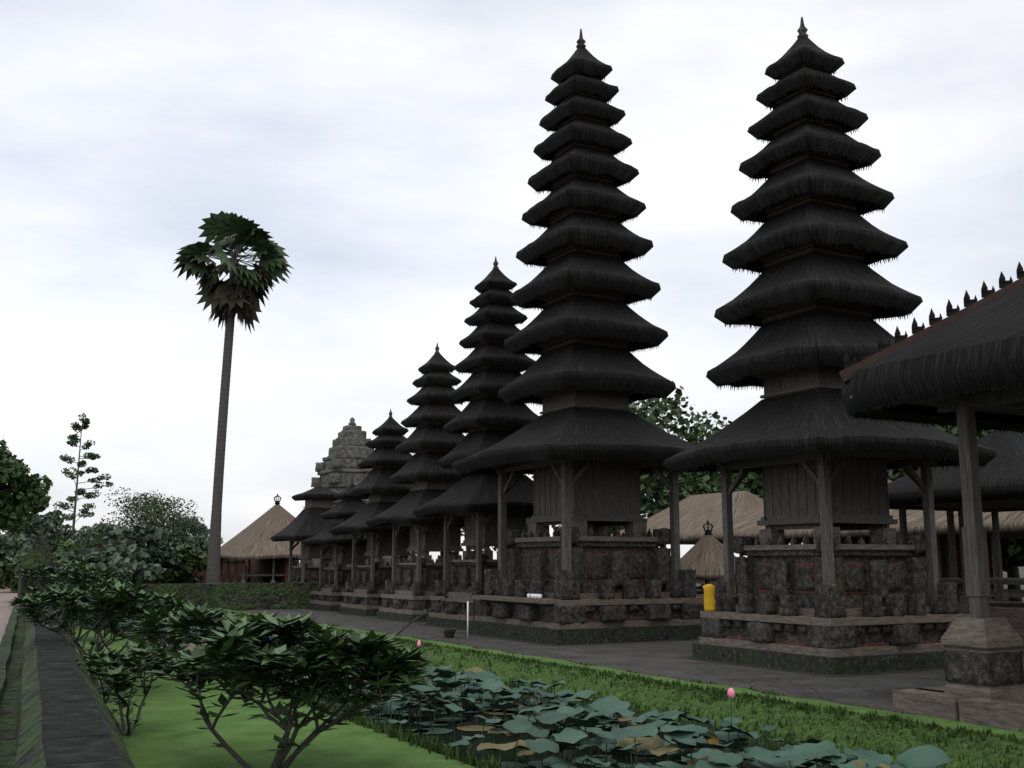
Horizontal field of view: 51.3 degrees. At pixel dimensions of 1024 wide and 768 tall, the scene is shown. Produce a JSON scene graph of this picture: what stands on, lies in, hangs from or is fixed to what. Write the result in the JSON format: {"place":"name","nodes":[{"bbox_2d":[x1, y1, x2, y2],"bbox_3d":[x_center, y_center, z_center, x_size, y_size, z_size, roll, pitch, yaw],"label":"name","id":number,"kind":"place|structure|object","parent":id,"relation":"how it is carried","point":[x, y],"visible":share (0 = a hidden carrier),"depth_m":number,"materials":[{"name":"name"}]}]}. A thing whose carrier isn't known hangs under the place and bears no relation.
{"place":"outdoors","nodes":[
{"label":"outdoors","id":0,"kind":"place"},
{"bbox_2d":[7,545,62,574],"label":"shrub","id":1,"kind":"object","parent":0,"point":[14,563],"visible":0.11,"depth_m":45.03,"materials":[{"name":"green plant"}]},
{"bbox_2d":[311,417,391,566],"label":"stone temple tower","id":2,"kind":"structure","parent":0,"point":[338,468],"depth_m":56.32,"materials":[{"name":"grey stone"}]},
{"bbox_2d":[86,613,894,767],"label":"pond water","id":3,"kind":"structure","parent":0,"point":[764,742],"depth_m":13.49,"materials":[{"name":"black liquid"}]},
{"bbox_2d":[0,562,1023,767],"bbox_3d":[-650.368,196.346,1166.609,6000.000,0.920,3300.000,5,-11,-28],"label":"ground","id":4,"kind":"structure","parent":0,"point":[166,734],"depth_m":15.02,"materials":[{"name":"green plant"}]},
{"bbox_2d":[0,451,21,490],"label":"tree","id":5,"kind":"object","parent":4,"relation":"on","point":[10,462],"visible":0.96,"depth_m":71.32,"materials":[{"name":"green plant"}]},
{"bbox_2d":[0,531,33,579],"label":"bush","id":6,"kind":"object","parent":4,"relation":"on","point":[10,547],"visible":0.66,"depth_m":67.04,"materials":[{"name":"green plant"}]},
{"bbox_2d":[0,439,52,534],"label":"tree","id":7,"kind":"object","parent":4,"relation":"on","point":[23,494],"visible":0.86,"depth_m":73.82,"materials":[{"name":"green plant"}]},
{"bbox_2d":[3,509,75,549],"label":"tree","id":8,"kind":"object","parent":4,"relation":"on","point":[49,523],"visible":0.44,"depth_m":112.36,"materials":[{"name":"green plant"}]},
{"bbox_2d":[0,549,88,592],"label":"bush","id":9,"kind":"object","parent":4,"relation":"on","point":[10,578],"visible":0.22,"depth_m":58.51,"materials":[{"name":"green plant"}]},
{"bbox_2d":[18,561,90,592],"bbox_3d":[-16.752,7.513,39.172,2.694,2.092,3.242,5,-11,-28],"label":"shrub","id":10,"kind":"object","parent":4,"relation":"on","point":[43,569],"visible":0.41,"depth_m":38.77,"materials":[{"name":"green plant"}]},
{"bbox_2d":[48,535,93,554],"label":"bush","id":11,"kind":"object","parent":4,"relation":"on","point":[67,545],"visible":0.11,"depth_m":68.00,"materials":[{"name":"green plant"}]},
{"bbox_2d":[14,568,138,658],"bbox_3d":[-8.885,4.750,22.033,2.613,1.907,2.852,5,-11,-28],"label":"shrub","id":12,"kind":"object","parent":4,"relation":"on","point":[75,580],"visible":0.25,"depth_m":21.83,"materials":[{"name":"green plant"}]},
{"bbox_2d":[43,564,110,621],"bbox_3d":[-13.616,6.640,33.569,2.460,1.972,3.333,5,-11,-28],"label":"shrub","id":13,"kind":"object","parent":4,"relation":"on","point":[62,573],"visible":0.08,"depth_m":33.07,"materials":[{"name":"green plant"}]},
{"bbox_2d":[53,413,113,529],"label":"conifer","id":14,"kind":"object","parent":4,"relation":"on","point":[74,439],"visible":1,"depth_m":186.45,"materials":[{"name":"green plant"}]},
{"bbox_2d":[49,565,135,640],"bbox_3d":[-10.737,5.603,27.256,2.884,1.942,2.040,-9,-13,44],"label":"shrub","id":15,"kind":"object","parent":4,"relation":"on","point":[110,575],"visible":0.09,"depth_m":27.39,"materials":[{"name":"green plant"}]},
{"bbox_2d":[69,522,123,548],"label":"tree","id":16,"kind":"object","parent":4,"relation":"on","point":[88,536],"visible":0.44,"depth_m":161.55,"materials":[{"name":"green plant"}]},
{"bbox_2d":[5,577,191,693],"bbox_3d":[-6.328,3.922,16.653,2.622,1.782,2.699,2,-10,-12],"label":"shrub","id":17,"kind":"object","parent":4,"relation":"on","point":[119,602],"visible":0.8,"depth_m":16.17,"materials":[{"name":"green plant"}]},
{"bbox_2d":[76,542,165,583],"bbox_3d":[-23.528,11.129,63.520,5.191,3.401,5.228,5,-11,-28],"label":"bush","id":18,"kind":"object","parent":4,"relation":"on","point":[117,558],"visible":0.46,"depth_m":62.81,"materials":[{"name":"green plant"}]},
{"bbox_2d":[76,640,176,735],"bbox_3d":[-4.555,3.528,12.376,1.601,1.135,1.986,5,-11,-28],"label":"shrub","id":19,"kind":"object","parent":4,"relation":"on","point":[138,659],"visible":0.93,"depth_m":12.48,"materials":[{"name":"green plant"}]},
{"bbox_2d":[102,524,176,583],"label":"bush","id":20,"kind":"object","parent":4,"relation":"on","point":[153,542],"visible":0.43,"depth_m":71.71,"materials":[{"name":"green plant"}]},
{"bbox_2d":[101,487,197,536],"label":"tree","id":21,"kind":"object","parent":4,"relation":"on","point":[149,515],"visible":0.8,"depth_m":208.42,"materials":[{"name":"green plant"}]},
{"bbox_2d":[17,532,298,586],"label":"brick wall","id":22,"kind":"structure","parent":4,"relation":"on","point":[260,566],"depth_m":76.76,"materials":[{"name":"brick"}]},
{"bbox_2d":[0,530,322,767],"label":"hedge","id":23,"kind":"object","parent":4,"relation":"on","point":[54,712],"depth_m":11.30,"materials":[{"name":"green plant"}]},
{"bbox_2d":[145,594,186,642],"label":"shrub","id":24,"kind":"object","parent":4,"relation":"on","point":[175,596],"visible":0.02,"depth_m":25.93,"materials":[{"name":"green plant"}]},
{"bbox_2d":[151,544,207,583],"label":"bush","id":25,"kind":"object","parent":4,"relation":"on","point":[183,563],"visible":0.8,"depth_m":75.26,"materials":[{"name":"green plant"}]},
{"bbox_2d":[152,513,209,546],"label":"tree","id":26,"kind":"object","parent":4,"relation":"on","point":[178,531],"visible":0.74,"depth_m":208.76,"materials":[{"name":"green plant"}]},
{"bbox_2d":[183,536,223,552],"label":"tree","id":27,"kind":"object","parent":4,"relation":"on","point":[200,542],"visible":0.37,"depth_m":182.50,"materials":[{"name":"green plant"}]},
{"bbox_2d":[173,211,293,582],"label":"palm tree","id":28,"kind":"object","parent":4,"relation":"on","point":[240,291],"visible":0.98,"depth_m":69.63,"materials":[{"name":"green plant"}]},
{"bbox_2d":[207,494,301,582],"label":"bale","id":29,"kind":"object","parent":4,"relation":"on","point":[252,541],"visible":0.56,"depth_m":71.83,"materials":[{"name":"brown wood"}]},
{"bbox_2d":[126,600,437,767],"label":"shrub","id":30,"kind":"object","parent":4,"relation":"on","point":[253,653],"visible":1,"depth_m":9.73,"materials":[{"name":"green plant"}]},
{"bbox_2d":[270,479,337,582],"bbox_3d":[-9.024,7.312,49.514,3.560,5.834,3.560,5,-11,-28],"label":"pagoda","id":31,"kind":"object","parent":4,"relation":"on","point":[308,521],"visible":0.45,"depth_m":48.84,"materials":[{"name":"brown wood"}]},
{"bbox_2d":[302,476,368,611],"bbox_3d":[-6.905,6.778,45.694,3.360,5.634,3.360,5,-11,-28],"label":"pagoda","id":32,"kind":"object","parent":4,"relation":"on","point":[327,596],"visible":0.48,"depth_m":44.93,"materials":[{"name":"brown wood"}]},
{"bbox_2d":[328,409,412,616],"bbox_3d":[-4.881,4.979,42.262,3.760,8.055,3.760,5,-11,-28],"label":"pagoda","id":33,"kind":"object","parent":4,"relation":"on","point":[384,460],"visible":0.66,"depth_m":41.55,"materials":[{"name":"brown wood"}]},
{"bbox_2d":[365,343,475,622],"bbox_3d":[-2.762,3.399,38.617,3.960,9.976,3.960,5,-11,-28],"label":"pagoda","id":34,"kind":"object","parent":4,"relation":"on","point":[429,442],"visible":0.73,"depth_m":37.90,"materials":[{"name":"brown wood"}]},
{"bbox_2d":[394,595,449,635],"bbox_3d":[-2.394,6.149,28.148,1.627,1.158,0.722,1,-9,-5],"label":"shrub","id":35,"kind":"object","parent":4,"relation":"on","point":[424,613],"visible":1,"depth_m":28.02,"materials":[{"name":"green plant"}]},
{"bbox_2d":[412,257,538,629],"bbox_3d":[-0.545,1.691,34.814,4.160,12.096,4.160,5,-11,-28],"label":"pagoda","id":36,"kind":"object","parent":4,"relation":"on","point":[488,416],"visible":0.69,"depth_m":34.12,"materials":[{"name":"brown wood"}]},
{"bbox_2d":[461,517,555,550],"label":"tree","id":37,"kind":"object","parent":4,"relation":"on","point":[495,547],"visible":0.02,"depth_m":106.40,"materials":[{"name":"green plant"}]},
{"bbox_2d":[92,606,952,767],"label":"lotus plants","id":38,"kind":"object","parent":4,"relation":"on","point":[641,737],"visible":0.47,"depth_m":11.44,"materials":[{"name":"green plant"}]},
{"bbox_2d":[77,606,1023,767],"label":"grass tufts","id":39,"kind":"object","parent":4,"relation":"on","point":[411,739],"visible":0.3,"depth_m":13.82,"materials":[{"name":"green plant"}]},
{"bbox_2d":[452,29,704,645],"bbox_3d":[2.067,-1.890,30.550,5.760,17.760,5.760,5,-11,-28],"label":"pagoda","id":40,"kind":"object","parent":4,"relation":"on","point":[587,449],"visible":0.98,"depth_m":29.11,"materials":[{"name":"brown wood"}]},
{"bbox_2d":[442,584,735,637],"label":"props","id":41,"kind":"object","parent":4,"relation":"on","point":[709,599],"visible":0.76,"depth_m":22.46,"materials":[{"name":"yellow fabric"}]},
{"bbox_2d":[531,474,668,533],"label":"tree","id":42,"kind":"object","parent":4,"relation":"on","point":[611,527],"visible":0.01,"depth_m":79.62,"materials":[{"name":"green plant"}]},
{"bbox_2d":[243,610,1000,727],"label":"leaf litter","id":43,"kind":"object","parent":4,"relation":"on","point":[687,671],"visible":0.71,"depth_m":19.57,"materials":[{"name":"brown plant"}]},
{"bbox_2d":[611,381,737,547],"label":"tree","id":44,"kind":"object","parent":4,"relation":"on","point":[656,408],"visible":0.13,"depth_m":68.82,"materials":[{"name":"green plant"}]},
{"bbox_2d":[611,491,787,597],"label":"thatched pavilion","id":45,"kind":"structure","parent":4,"relation":"on","point":[696,512],"depth_m":50.68,"materials":[{"name":"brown wood"}]},
{"bbox_2d":[640,420,762,511],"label":"tree","id":46,"kind":"object","parent":4,"relation":"on","point":[694,483],"visible":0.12,"depth_m":67.77,"materials":[{"name":"green plant"}]},
{"bbox_2d":[680,520,735,589],"bbox_3d":[6.820,6.428,36.858,2.400,3.422,2.400,5,-11,-28],"label":"thatched hut","id":47,"kind":"object","parent":4,"relation":"on","point":[704,556],"visible":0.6,"depth_m":36.34,"materials":[{"name":"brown wood"}]},
{"bbox_2d":[717,473,801,544],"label":"tree","id":48,"kind":"object","parent":4,"relation":"on","point":[756,482],"visible":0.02,"depth_m":65.04,"materials":[{"name":"green plant"}]},
{"bbox_2d":[663,17,996,676],"bbox_3d":[6.514,-1.306,22.820,4.900,14.070,4.900,5,-11,-28],"label":"pagoda","id":49,"kind":"object","parent":4,"relation":"on","point":[816,298],"visible":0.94,"depth_m":21.66,"materials":[{"name":"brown wood"}]},
{"bbox_2d":[686,480,1017,598],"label":"pavilion","id":50,"kind":"structure","parent":4,"relation":"on","point":[745,524],"depth_m":39.42,"materials":[{"name":"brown wood"}]},
{"bbox_2d":[887,469,916,480],"bbox_3d":[20.047,4.942,51.182,11.357,11.466,12.374,5,-11,-28],"label":"tree","id":51,"kind":"object","parent":4,"relation":"on","point":[894,476],"visible":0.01,"depth_m":47.80,"materials":[{"name":"green plant"}]},
{"bbox_2d":[839,262,1023,731],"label":"bale","id":52,"kind":"object","parent":4,"relation":"on","point":[962,370],"visible":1,"depth_m":14.02,"materials":[{"name":"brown wood"}]},
{"bbox_2d":[848,510,1023,600],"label":"pavilion","id":53,"kind":"structure","parent":4,"relation":"on","point":[1011,523],"depth_m":31.75,"materials":[{"name":"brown wood"}]},
{"bbox_2d":[888,430,1023,657],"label":"bale","id":54,"kind":"object","parent":4,"relation":"on","point":[1002,480],"visible":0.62,"depth_m":24.54,"materials":[{"name":"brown wood"}]},
{"bbox_2d":[900,424,1022,601],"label":"tree","id":55,"kind":"object","parent":4,"relation":"on","point":[1015,570],"depth_m":44.17,"materials":[{"name":"green plant"}]},
{"bbox_2d":[915,424,1023,467],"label":"tree","id":56,"kind":"object","parent":4,"relation":"on","point":[951,430],"visible":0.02,"depth_m":41.95,"materials":[{"name":"green plant"}]},
{"bbox_2d":[917,430,1023,573],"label":"tree","id":57,"kind":"object","parent":4,"relation":"on","point":[1013,548],"visible":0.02,"depth_m":39.57,"materials":[{"name":"green plant"}]},
{"bbox_2d":[1001,538,1023,572],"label":"tree","id":58,"kind":"object","parent":4,"relation":"on","point":[1007,560],"visible":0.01,"depth_m":40.63,"materials":[{"name":"green plant"}]},
{"bbox_2d":[0,0,1023,561],"label":"sky","id":59,"kind":"structure","parent":0,"point":[387,146],"materials":[{"name":"white"}]}
]}

